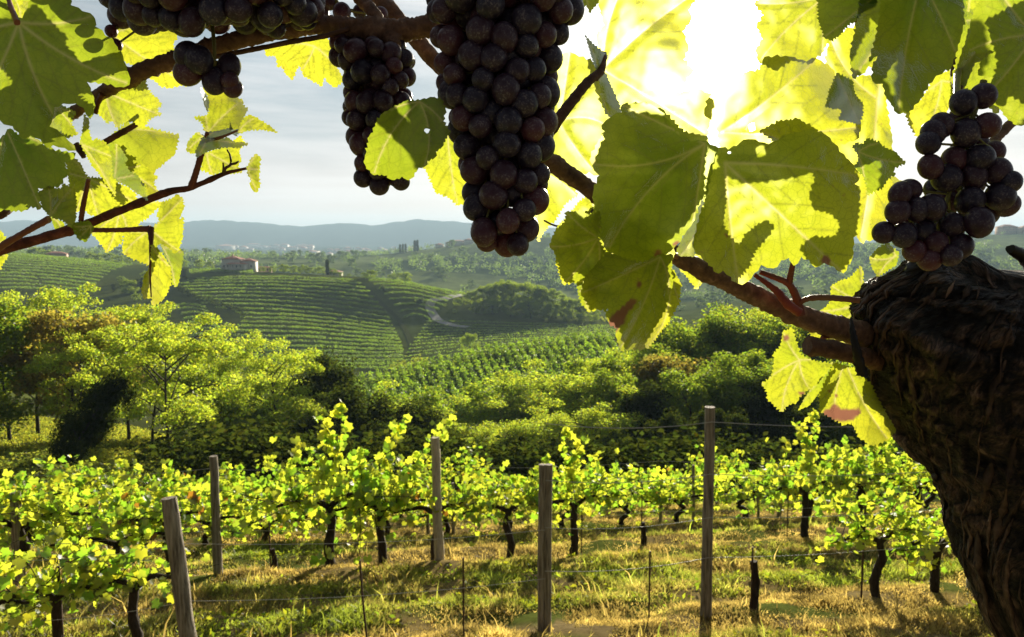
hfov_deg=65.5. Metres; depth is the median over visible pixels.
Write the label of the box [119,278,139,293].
broadleaf tree
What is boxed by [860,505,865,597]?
vine stake
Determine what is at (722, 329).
broadleaf tree
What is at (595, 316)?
broadleaf tree
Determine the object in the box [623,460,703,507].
grapevine
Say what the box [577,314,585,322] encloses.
broadleaf tree
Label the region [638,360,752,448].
broadleaf tree
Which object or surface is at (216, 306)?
vine row
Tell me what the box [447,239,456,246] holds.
tree
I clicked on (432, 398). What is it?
broadleaf tree
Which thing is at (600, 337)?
vine row
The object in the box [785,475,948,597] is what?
grapevine
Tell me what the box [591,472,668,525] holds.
grapevine
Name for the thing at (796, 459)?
dark shrub
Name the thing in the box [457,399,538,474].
locust tree
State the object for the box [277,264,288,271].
broadleaf tree
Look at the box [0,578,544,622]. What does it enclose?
trellis wire
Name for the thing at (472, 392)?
broadleaf tree
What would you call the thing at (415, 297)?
vine row
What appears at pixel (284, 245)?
village house
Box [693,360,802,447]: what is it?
broadleaf tree
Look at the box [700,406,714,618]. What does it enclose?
wooden post
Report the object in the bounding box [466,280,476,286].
tree
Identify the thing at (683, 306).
tree
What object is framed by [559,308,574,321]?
broadleaf tree
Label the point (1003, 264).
tree
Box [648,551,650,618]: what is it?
vine stake
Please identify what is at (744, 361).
broadleaf tree
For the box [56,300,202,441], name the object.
locust tree
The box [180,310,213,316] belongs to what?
vine row
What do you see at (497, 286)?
broadleaf tree
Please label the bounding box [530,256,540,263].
tree
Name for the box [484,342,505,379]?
vine row
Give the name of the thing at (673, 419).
ivy clad tree
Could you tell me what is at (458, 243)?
village house
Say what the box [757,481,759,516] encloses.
wooden post
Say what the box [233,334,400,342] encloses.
vine row
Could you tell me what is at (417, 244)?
cypress
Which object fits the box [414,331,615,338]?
vine row
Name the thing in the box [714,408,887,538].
grapevine
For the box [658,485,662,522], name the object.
wooden post
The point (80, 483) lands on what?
grapevine
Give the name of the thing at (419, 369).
vine row
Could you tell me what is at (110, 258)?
broadleaf tree
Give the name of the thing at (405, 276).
broadleaf tree
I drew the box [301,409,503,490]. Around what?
dark shrub
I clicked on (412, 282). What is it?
vine row
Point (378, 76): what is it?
grape bunch
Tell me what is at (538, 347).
vine row
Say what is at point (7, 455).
bush
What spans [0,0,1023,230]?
sky
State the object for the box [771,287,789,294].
tree
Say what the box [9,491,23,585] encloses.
wooden post
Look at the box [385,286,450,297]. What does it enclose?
vine row
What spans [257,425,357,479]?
dark shrub
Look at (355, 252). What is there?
tree
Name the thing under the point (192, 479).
grapevine
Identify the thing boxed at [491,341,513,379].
vine row
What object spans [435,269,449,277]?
tree
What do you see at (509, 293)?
broadleaf tree
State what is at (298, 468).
grapevine
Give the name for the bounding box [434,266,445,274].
tree
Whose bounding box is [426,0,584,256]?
grape bunch
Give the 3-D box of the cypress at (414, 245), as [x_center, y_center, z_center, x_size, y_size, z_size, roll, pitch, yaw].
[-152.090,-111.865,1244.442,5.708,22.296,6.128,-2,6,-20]
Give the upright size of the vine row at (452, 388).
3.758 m
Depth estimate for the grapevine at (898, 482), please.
14.31 m
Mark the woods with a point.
(251, 254)
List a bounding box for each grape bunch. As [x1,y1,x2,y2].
[99,0,324,50]
[172,25,242,97]
[324,0,387,18]
[328,34,415,195]
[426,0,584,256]
[871,79,1023,270]
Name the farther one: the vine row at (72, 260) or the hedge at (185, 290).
the vine row at (72, 260)
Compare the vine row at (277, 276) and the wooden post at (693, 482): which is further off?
the vine row at (277, 276)
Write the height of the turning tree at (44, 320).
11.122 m
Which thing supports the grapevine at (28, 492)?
on the ground at (204, 235)
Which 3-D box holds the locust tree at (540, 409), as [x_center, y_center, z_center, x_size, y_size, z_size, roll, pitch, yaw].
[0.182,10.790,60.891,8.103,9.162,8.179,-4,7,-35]
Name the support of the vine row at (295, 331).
on the ground at (204, 235)
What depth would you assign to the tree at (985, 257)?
960.38 m
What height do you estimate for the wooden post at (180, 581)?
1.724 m
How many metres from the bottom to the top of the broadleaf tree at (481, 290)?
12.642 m
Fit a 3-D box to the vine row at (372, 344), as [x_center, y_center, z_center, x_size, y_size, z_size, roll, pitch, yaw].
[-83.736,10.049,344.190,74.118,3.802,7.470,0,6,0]
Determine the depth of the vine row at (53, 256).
539.74 m
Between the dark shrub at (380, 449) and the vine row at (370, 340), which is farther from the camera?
the vine row at (370, 340)
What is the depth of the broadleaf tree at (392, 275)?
556.85 m
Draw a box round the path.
[347,277,414,359]
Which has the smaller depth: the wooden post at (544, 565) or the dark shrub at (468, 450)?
the wooden post at (544, 565)
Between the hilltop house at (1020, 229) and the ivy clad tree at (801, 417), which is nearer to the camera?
the ivy clad tree at (801, 417)
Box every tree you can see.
[0,282,128,433]
[0,291,108,442]
[0,300,48,432]
[0,306,156,435]
[0,325,147,433]
[3,301,192,396]
[26,247,42,254]
[35,249,51,253]
[42,246,53,250]
[45,367,131,466]
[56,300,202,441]
[56,377,141,465]
[64,246,75,255]
[67,308,273,448]
[68,250,82,257]
[84,251,96,259]
[92,253,102,260]
[100,252,114,261]
[105,304,209,442]
[110,283,116,291]
[112,254,125,261]
[114,250,121,257]
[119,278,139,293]
[123,256,133,263]
[131,293,141,300]
[135,278,143,291]
[143,322,253,429]
[168,362,255,460]
[177,354,264,435]
[181,269,187,278]
[182,259,188,267]
[189,364,310,429]
[194,259,204,266]
[202,248,211,254]
[205,261,214,267]
[212,398,282,433]
[217,328,324,427]
[242,381,338,438]
[247,390,341,432]
[268,265,276,271]
[270,256,279,262]
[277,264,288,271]
[283,346,360,434]
[284,415,322,440]
[285,252,294,261]
[288,265,298,272]
[297,264,307,273]
[306,253,319,261]
[306,267,314,273]
[310,378,401,449]
[313,267,325,274]
[315,252,325,261]
[327,254,335,262]
[329,268,339,274]
[330,422,358,445]
[333,251,344,258]
[347,258,356,267]
[352,250,360,258]
[365,269,377,278]
[368,384,483,447]
[371,379,436,447]
[375,271,384,277]
[377,421,424,465]
[387,273,398,279]
[388,395,458,448]
[396,272,412,281]
[427,254,434,261]
[433,394,480,439]
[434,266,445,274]
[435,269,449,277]
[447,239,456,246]
[451,432,473,455]
[453,297,462,306]
[456,376,545,445]
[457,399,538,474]
[458,247,466,255]
[458,371,563,449]
[460,333,479,355]
[462,291,481,304]
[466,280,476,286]
[468,405,560,474]
[469,302,481,313]
[472,286,495,304]
[477,369,589,441]
[482,281,512,304]
[483,298,503,312]
[491,253,498,261]
[491,429,529,493]
[498,280,518,304]
[499,296,520,316]
[501,280,530,306]
[505,357,620,440]
[505,397,602,457]
[512,281,545,309]
[519,297,542,318]
[521,284,546,302]
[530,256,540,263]
[530,285,562,311]
[533,347,701,444]
[538,433,570,459]
[539,265,549,273]
[541,302,559,319]
[542,347,629,439]
[542,383,649,467]
[545,291,575,316]
[552,274,560,283]
[558,298,582,318]
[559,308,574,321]
[573,304,591,318]
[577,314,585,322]
[579,367,661,456]
[589,310,600,320]
[590,338,698,445]
[602,379,681,449]
[613,322,747,412]
[616,353,744,434]
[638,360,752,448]
[639,312,791,415]
[643,406,695,475]
[674,348,794,450]
[675,302,685,310]
[677,301,804,443]
[680,281,687,290]
[692,402,749,449]
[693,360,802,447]
[694,297,706,306]
[694,304,807,396]
[702,291,720,302]
[704,283,714,289]
[722,293,734,302]
[730,372,800,463]
[739,317,833,425]
[740,314,847,363]
[741,348,831,458]
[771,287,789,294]
[771,391,861,453]
[783,403,842,455]
[787,286,806,297]
[792,328,846,409]
[809,289,819,294]
[818,274,830,285]
[822,288,830,294]
[825,360,901,454]
[826,266,834,272]
[828,273,837,283]
[973,249,986,257]
[984,254,990,260]
[1000,262,1008,269]
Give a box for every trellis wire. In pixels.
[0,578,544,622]
[14,484,822,508]
[14,508,803,541]
[24,460,844,475]
[28,530,540,560]
[545,472,920,482]
[545,509,935,528]
[546,422,826,427]
[547,542,948,571]
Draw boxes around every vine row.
[0,274,95,283]
[0,278,90,286]
[0,282,84,289]
[0,286,85,293]
[1,265,104,274]
[1,268,102,276]
[1,271,99,280]
[3,262,108,271]
[5,260,114,269]
[7,257,124,265]
[7,259,121,267]
[8,253,110,261]
[9,254,125,263]
[10,255,131,264]
[11,252,85,258]
[176,303,205,307]
[179,280,364,287]
[179,306,208,311]
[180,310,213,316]
[183,283,369,291]
[187,277,359,283]
[188,270,252,273]
[188,287,372,297]
[189,269,252,271]
[190,268,250,271]
[193,290,378,302]
[196,275,355,280]
[196,298,385,312]
[197,294,382,307]
[201,302,389,318]
[214,305,391,322]
[222,357,402,360]
[229,353,404,357]
[230,338,402,346]
[231,364,397,368]
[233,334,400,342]
[235,311,391,325]
[235,329,399,339]
[235,344,403,349]
[236,324,398,336]
[240,320,395,332]
[242,348,402,353]
[243,316,394,328]
[278,360,403,364]
[353,375,370,421]
[359,371,374,403]
[365,277,464,292]
[365,371,382,398]
[368,279,461,294]
[374,282,456,295]
[374,368,389,399]
[381,368,399,402]
[384,291,447,300]
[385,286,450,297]
[388,297,443,304]
[389,367,407,402]
[393,302,438,309]
[397,364,415,398]
[398,308,435,313]
[403,313,429,319]
[404,344,534,356]
[405,362,422,397]
[406,340,572,352]
[410,336,612,348]
[413,361,436,405]
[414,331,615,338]
[414,332,614,341]
[415,334,612,344]
[417,330,614,334]
[420,359,446,406]
[421,326,611,328]
[424,323,608,327]
[426,328,616,331]
[427,320,608,325]
[430,357,454,405]
[437,353,462,406]
[446,354,466,404]
[453,353,472,388]
[461,349,485,394]
[468,347,493,394]
[477,346,499,387]
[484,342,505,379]
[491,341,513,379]
[500,342,520,377]
[508,342,529,377]
[515,339,537,383]
[523,338,547,374]
[531,336,555,375]
[538,337,564,376]
[547,335,569,373]
[555,335,571,363]
[563,335,581,359]
[571,332,590,361]
[579,332,598,358]
[587,331,606,358]
[595,329,612,356]
[603,331,623,359]
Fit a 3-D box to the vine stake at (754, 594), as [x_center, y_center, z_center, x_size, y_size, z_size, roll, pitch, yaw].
[2.451,2.712,8.039,0.102,0.852,0.091,-3,6,-25]
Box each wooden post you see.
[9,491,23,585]
[161,496,196,636]
[209,455,222,574]
[426,514,429,534]
[431,436,443,559]
[451,482,454,533]
[537,463,552,631]
[558,498,561,526]
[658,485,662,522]
[692,465,694,521]
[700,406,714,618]
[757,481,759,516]
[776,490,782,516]
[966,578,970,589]
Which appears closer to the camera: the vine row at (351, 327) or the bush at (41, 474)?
the bush at (41, 474)
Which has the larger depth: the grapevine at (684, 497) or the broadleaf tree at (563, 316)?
the broadleaf tree at (563, 316)
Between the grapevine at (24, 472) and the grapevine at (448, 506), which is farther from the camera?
the grapevine at (24, 472)
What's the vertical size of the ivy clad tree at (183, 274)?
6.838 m
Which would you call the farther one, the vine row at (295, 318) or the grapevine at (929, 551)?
the vine row at (295, 318)
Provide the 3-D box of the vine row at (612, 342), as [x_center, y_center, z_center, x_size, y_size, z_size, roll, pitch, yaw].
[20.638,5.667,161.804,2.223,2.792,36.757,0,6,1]
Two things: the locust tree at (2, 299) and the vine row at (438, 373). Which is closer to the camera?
the locust tree at (2, 299)
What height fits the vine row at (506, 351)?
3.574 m
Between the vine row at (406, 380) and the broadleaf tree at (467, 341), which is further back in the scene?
the broadleaf tree at (467, 341)
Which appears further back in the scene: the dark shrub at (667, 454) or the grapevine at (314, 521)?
the dark shrub at (667, 454)
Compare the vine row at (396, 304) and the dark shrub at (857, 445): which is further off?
the vine row at (396, 304)
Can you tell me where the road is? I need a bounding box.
[425,294,468,327]
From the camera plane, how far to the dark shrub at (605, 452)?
36.03 m
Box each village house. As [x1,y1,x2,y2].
[215,245,234,249]
[238,245,247,249]
[247,243,259,246]
[279,244,288,247]
[286,247,297,250]
[435,243,443,247]
[455,240,463,245]
[464,239,473,244]
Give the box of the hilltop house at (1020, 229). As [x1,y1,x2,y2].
[1017,226,1023,233]
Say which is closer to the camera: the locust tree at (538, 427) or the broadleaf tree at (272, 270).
the locust tree at (538, 427)
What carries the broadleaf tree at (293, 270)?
on the ground at (204, 235)
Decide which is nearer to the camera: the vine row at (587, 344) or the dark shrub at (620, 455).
the dark shrub at (620, 455)
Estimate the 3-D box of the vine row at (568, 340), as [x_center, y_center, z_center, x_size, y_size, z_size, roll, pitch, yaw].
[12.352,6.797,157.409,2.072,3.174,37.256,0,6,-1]
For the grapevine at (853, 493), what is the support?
on the ground at (204, 235)
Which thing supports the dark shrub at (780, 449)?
on the ground at (204, 235)
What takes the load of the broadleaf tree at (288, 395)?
on the ground at (204, 235)
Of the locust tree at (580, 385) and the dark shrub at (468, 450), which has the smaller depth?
the dark shrub at (468, 450)
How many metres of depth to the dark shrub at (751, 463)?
36.09 m
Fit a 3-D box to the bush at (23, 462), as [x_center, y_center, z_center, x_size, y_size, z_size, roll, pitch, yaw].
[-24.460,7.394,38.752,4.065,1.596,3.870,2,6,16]
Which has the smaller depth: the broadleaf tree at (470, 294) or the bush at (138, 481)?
the bush at (138, 481)
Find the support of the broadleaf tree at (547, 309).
on the ground at (204, 235)
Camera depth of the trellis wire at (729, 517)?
7.76 m
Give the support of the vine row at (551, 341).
on the ground at (204, 235)
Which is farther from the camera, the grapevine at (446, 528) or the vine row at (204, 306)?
the vine row at (204, 306)
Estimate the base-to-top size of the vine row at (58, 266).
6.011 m
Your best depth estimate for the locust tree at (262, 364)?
62.45 m
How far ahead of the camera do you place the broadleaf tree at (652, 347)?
77.60 m
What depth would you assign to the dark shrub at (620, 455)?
36.97 m
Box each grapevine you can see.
[0,0,440,305]
[0,455,105,583]
[0,463,130,551]
[0,470,53,506]
[0,489,31,546]
[0,536,151,636]
[0,559,56,631]
[13,472,189,580]
[24,478,86,512]
[27,519,218,636]
[33,489,135,553]
[42,454,146,517]
[66,459,278,574]
[75,479,178,508]
[77,468,227,549]
[106,462,253,527]
[153,479,267,545]
[190,399,436,573]
[202,462,295,519]
[204,478,325,543]
[236,446,342,521]
[262,464,397,540]
[294,414,456,564]
[339,456,492,560]
[344,459,446,536]
[364,0,1023,636]
[387,481,431,517]
[404,481,486,535]
[419,445,491,514]
[446,470,555,533]
[452,457,585,558]
[469,474,536,513]
[493,424,671,554]
[514,464,598,511]
[524,471,610,528]
[576,460,647,508]
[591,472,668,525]
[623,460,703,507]
[643,463,726,521]
[683,444,749,503]
[695,460,780,519]
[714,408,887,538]
[739,460,797,502]
[765,447,849,515]
[785,435,904,527]
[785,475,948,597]
[824,465,894,509]
[848,446,918,500]
[849,449,937,522]
[873,483,952,592]
[895,451,939,507]
[910,458,937,499]
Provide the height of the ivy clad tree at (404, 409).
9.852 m
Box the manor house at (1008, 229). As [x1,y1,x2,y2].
[995,224,1017,234]
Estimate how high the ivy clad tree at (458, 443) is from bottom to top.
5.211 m
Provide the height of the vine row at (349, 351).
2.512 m
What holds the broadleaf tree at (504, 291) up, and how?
on the ground at (204, 235)
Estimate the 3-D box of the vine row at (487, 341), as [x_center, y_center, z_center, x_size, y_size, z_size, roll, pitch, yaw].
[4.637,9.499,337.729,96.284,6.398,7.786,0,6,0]
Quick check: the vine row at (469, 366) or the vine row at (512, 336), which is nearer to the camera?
the vine row at (469, 366)
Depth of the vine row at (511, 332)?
370.64 m
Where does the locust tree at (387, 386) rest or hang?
on the ground at (204, 235)
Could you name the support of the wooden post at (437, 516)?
on the ground at (204, 235)
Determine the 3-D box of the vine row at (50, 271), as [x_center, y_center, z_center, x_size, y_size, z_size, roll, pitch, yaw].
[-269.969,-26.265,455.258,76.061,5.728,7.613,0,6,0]
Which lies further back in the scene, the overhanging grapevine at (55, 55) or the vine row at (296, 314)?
the vine row at (296, 314)
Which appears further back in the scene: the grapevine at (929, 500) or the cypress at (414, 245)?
the cypress at (414, 245)
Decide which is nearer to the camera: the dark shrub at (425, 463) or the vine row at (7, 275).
the dark shrub at (425, 463)
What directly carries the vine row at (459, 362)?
on the ground at (204, 235)
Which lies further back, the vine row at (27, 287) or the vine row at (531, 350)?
the vine row at (27, 287)
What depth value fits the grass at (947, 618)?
9.05 m
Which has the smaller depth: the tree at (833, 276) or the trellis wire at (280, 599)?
the trellis wire at (280, 599)
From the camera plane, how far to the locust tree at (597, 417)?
59.69 m
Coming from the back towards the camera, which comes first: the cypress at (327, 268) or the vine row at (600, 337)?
the cypress at (327, 268)
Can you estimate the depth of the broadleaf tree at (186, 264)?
518.75 m
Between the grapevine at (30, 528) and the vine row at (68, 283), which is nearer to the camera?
the grapevine at (30, 528)
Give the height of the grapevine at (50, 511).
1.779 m
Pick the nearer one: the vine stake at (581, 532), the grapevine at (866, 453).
the vine stake at (581, 532)
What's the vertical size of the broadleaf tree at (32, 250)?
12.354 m
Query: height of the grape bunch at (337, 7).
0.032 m
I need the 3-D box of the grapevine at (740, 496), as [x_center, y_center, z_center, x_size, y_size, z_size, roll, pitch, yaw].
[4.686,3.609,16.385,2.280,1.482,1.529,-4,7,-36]
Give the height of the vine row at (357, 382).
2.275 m
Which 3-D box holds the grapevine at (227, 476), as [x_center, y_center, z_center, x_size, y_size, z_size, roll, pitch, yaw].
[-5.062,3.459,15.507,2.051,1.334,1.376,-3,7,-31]
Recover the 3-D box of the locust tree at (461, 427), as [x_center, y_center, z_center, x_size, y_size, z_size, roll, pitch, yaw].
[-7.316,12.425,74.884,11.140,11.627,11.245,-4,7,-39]
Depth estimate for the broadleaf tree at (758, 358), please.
66.71 m
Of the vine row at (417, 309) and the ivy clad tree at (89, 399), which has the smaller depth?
the ivy clad tree at (89, 399)
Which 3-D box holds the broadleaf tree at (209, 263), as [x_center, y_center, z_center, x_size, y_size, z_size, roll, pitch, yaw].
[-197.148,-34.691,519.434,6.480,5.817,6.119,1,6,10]
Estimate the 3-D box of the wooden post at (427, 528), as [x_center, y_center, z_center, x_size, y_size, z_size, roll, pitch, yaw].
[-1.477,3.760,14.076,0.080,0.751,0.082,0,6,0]
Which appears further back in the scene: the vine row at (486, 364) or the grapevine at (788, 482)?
the vine row at (486, 364)
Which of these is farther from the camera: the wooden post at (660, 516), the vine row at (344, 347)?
the vine row at (344, 347)
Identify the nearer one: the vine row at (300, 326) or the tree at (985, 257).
the vine row at (300, 326)
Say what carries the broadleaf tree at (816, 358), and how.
on the ground at (204, 235)
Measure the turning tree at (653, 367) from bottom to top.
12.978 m
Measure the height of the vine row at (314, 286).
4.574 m
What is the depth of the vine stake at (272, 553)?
10.41 m
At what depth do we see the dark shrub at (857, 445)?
37.90 m
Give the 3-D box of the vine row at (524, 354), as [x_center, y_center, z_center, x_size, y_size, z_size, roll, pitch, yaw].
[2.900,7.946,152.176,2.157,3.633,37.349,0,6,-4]
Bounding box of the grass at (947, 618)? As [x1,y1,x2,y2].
[0,494,993,636]
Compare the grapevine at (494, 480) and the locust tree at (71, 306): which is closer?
the grapevine at (494, 480)
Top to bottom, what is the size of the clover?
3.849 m
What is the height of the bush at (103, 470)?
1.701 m
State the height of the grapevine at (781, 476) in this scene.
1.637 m
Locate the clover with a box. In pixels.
[0,499,990,636]
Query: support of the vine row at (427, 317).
on the ground at (204, 235)
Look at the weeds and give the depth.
58.01 m
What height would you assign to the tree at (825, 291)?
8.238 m
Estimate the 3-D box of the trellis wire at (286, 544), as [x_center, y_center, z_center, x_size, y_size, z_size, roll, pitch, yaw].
[-1.769,1.768,6.271,4.418,0.375,0.004,-2,6,-21]
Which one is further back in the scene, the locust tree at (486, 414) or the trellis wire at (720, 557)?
the locust tree at (486, 414)
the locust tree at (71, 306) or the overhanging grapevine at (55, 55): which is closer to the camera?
the overhanging grapevine at (55, 55)
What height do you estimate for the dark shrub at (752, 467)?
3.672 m
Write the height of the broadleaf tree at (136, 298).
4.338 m
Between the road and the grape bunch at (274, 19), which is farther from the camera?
the road
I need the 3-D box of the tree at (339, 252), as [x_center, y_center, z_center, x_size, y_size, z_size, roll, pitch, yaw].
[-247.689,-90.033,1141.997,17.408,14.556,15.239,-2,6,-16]
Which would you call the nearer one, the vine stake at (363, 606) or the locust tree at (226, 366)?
the vine stake at (363, 606)
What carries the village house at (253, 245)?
on the ground at (204, 235)
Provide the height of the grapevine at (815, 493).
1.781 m
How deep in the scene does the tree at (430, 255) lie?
1051.90 m
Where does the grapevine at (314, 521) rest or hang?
on the ground at (204, 235)
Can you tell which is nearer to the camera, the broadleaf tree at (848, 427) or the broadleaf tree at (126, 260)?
the broadleaf tree at (848, 427)
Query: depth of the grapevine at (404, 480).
10.80 m
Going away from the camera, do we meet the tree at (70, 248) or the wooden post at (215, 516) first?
the wooden post at (215, 516)
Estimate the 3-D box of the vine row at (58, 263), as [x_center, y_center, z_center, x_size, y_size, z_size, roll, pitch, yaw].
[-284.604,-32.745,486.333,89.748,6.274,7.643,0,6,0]
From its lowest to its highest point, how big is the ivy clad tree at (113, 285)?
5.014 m
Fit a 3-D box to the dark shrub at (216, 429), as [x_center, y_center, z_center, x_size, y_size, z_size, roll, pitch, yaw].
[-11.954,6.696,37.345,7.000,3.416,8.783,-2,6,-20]
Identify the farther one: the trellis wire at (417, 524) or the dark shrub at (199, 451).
the dark shrub at (199, 451)
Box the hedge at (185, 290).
[172,284,246,313]
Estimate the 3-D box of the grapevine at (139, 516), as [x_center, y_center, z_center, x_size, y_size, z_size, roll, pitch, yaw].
[-4.174,2.601,10.002,2.448,1.650,1.482,-3,6,-25]
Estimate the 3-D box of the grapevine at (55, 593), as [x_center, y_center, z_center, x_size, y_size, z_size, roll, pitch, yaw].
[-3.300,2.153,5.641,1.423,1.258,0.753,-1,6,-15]
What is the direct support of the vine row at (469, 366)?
on the ground at (204, 235)
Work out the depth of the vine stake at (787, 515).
13.42 m
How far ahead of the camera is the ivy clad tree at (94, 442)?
41.70 m
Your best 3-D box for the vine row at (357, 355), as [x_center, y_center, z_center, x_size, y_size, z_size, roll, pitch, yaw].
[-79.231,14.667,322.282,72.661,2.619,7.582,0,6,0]
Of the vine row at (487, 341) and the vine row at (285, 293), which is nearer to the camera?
the vine row at (487, 341)
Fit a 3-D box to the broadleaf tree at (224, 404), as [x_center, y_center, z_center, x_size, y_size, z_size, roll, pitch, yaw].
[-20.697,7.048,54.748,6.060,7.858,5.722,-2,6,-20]
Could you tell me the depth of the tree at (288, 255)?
955.10 m
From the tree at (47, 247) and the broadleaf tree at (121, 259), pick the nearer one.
the broadleaf tree at (121, 259)
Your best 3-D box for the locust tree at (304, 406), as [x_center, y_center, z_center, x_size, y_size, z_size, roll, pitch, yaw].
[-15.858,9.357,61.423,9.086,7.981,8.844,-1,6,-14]
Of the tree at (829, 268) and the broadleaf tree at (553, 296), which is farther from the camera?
the tree at (829, 268)
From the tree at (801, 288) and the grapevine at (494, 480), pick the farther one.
the tree at (801, 288)
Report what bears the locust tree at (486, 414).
on the ground at (204, 235)
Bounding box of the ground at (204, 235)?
[0,219,1023,636]
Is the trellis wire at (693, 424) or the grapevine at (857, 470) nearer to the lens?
the trellis wire at (693, 424)
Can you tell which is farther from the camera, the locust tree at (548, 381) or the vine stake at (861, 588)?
the locust tree at (548, 381)
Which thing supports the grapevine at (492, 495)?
on the ground at (204, 235)
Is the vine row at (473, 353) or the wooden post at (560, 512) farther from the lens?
the vine row at (473, 353)
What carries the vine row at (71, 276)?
on the ground at (204, 235)
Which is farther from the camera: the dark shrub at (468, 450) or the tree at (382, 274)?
the tree at (382, 274)
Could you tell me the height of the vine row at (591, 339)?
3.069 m
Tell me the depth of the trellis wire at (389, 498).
10.59 m
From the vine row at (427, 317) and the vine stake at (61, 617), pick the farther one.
the vine row at (427, 317)
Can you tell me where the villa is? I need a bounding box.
[222,254,257,271]
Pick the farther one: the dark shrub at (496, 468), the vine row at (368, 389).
the vine row at (368, 389)
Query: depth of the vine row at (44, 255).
550.70 m
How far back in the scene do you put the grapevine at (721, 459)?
19.33 m
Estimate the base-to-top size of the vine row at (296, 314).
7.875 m
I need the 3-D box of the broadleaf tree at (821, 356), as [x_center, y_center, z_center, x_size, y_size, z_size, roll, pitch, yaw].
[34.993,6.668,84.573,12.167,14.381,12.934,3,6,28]
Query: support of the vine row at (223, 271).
on the ground at (204, 235)
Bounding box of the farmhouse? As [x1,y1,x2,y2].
[45,251,67,258]
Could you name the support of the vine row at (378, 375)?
on the ground at (204, 235)
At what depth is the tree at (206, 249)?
1126.23 m
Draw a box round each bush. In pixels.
[0,443,53,468]
[0,443,60,472]
[0,452,55,473]
[0,458,29,479]
[0,460,92,483]
[20,452,133,486]
[23,441,107,469]
[58,459,127,478]
[89,467,163,490]
[102,456,172,485]
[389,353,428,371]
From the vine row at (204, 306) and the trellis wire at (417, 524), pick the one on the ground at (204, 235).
the vine row at (204, 306)
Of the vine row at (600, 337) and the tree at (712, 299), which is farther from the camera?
the tree at (712, 299)
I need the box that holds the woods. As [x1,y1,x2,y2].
[14,231,1020,298]
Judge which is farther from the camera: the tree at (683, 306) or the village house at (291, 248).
the village house at (291, 248)
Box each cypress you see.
[324,259,329,274]
[413,240,415,251]
[416,240,418,250]
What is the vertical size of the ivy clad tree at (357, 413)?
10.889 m
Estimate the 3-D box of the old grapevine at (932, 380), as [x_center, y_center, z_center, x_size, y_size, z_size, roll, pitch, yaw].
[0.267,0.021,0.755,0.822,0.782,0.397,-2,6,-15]
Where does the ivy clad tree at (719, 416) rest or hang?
on the ground at (204, 235)
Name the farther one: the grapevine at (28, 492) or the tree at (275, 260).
the tree at (275, 260)
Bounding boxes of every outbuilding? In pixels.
[258,266,271,271]
[324,270,343,275]
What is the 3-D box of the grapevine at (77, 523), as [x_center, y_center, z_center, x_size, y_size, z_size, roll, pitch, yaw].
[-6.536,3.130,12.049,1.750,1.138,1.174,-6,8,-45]
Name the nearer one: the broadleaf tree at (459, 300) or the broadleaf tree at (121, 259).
the broadleaf tree at (459, 300)
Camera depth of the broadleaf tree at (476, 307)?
418.10 m
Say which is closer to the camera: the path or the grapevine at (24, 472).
the grapevine at (24, 472)
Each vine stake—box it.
[56,566,63,636]
[268,521,277,567]
[359,560,367,636]
[462,557,464,636]
[581,511,581,552]
[640,484,646,547]
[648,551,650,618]
[749,547,759,609]
[786,492,788,536]
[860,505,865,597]
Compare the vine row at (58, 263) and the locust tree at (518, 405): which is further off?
the vine row at (58, 263)
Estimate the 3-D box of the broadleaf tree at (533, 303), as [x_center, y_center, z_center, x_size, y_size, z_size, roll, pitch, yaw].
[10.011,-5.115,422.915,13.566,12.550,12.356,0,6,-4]
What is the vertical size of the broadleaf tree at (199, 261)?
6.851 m
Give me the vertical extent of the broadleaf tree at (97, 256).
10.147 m
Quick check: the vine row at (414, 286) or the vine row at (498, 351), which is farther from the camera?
the vine row at (414, 286)
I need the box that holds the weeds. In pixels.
[0,414,307,504]
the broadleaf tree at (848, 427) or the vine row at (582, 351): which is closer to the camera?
the broadleaf tree at (848, 427)
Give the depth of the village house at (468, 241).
1310.02 m
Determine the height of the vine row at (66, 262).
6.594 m
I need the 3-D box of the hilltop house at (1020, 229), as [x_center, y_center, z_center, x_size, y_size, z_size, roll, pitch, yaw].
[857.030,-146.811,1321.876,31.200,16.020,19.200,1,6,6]
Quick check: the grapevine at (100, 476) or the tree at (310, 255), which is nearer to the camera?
the grapevine at (100, 476)
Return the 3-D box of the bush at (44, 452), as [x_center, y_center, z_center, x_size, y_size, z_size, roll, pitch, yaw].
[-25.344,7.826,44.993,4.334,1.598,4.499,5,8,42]
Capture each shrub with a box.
[106,415,267,471]
[107,415,287,489]
[149,406,313,460]
[175,410,340,483]
[184,425,315,482]
[224,416,396,499]
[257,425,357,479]
[289,433,428,485]
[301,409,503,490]
[379,285,387,290]
[393,435,494,500]
[399,436,516,500]
[414,297,426,303]
[429,436,557,499]
[465,428,607,485]
[521,420,691,498]
[568,421,783,500]
[591,430,681,499]
[646,435,757,494]
[651,424,793,499]
[687,439,779,494]
[718,430,852,496]
[781,444,856,496]
[792,431,917,495]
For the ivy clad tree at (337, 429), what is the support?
on the ground at (204, 235)
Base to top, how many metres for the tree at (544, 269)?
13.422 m
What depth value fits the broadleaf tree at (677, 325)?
82.93 m

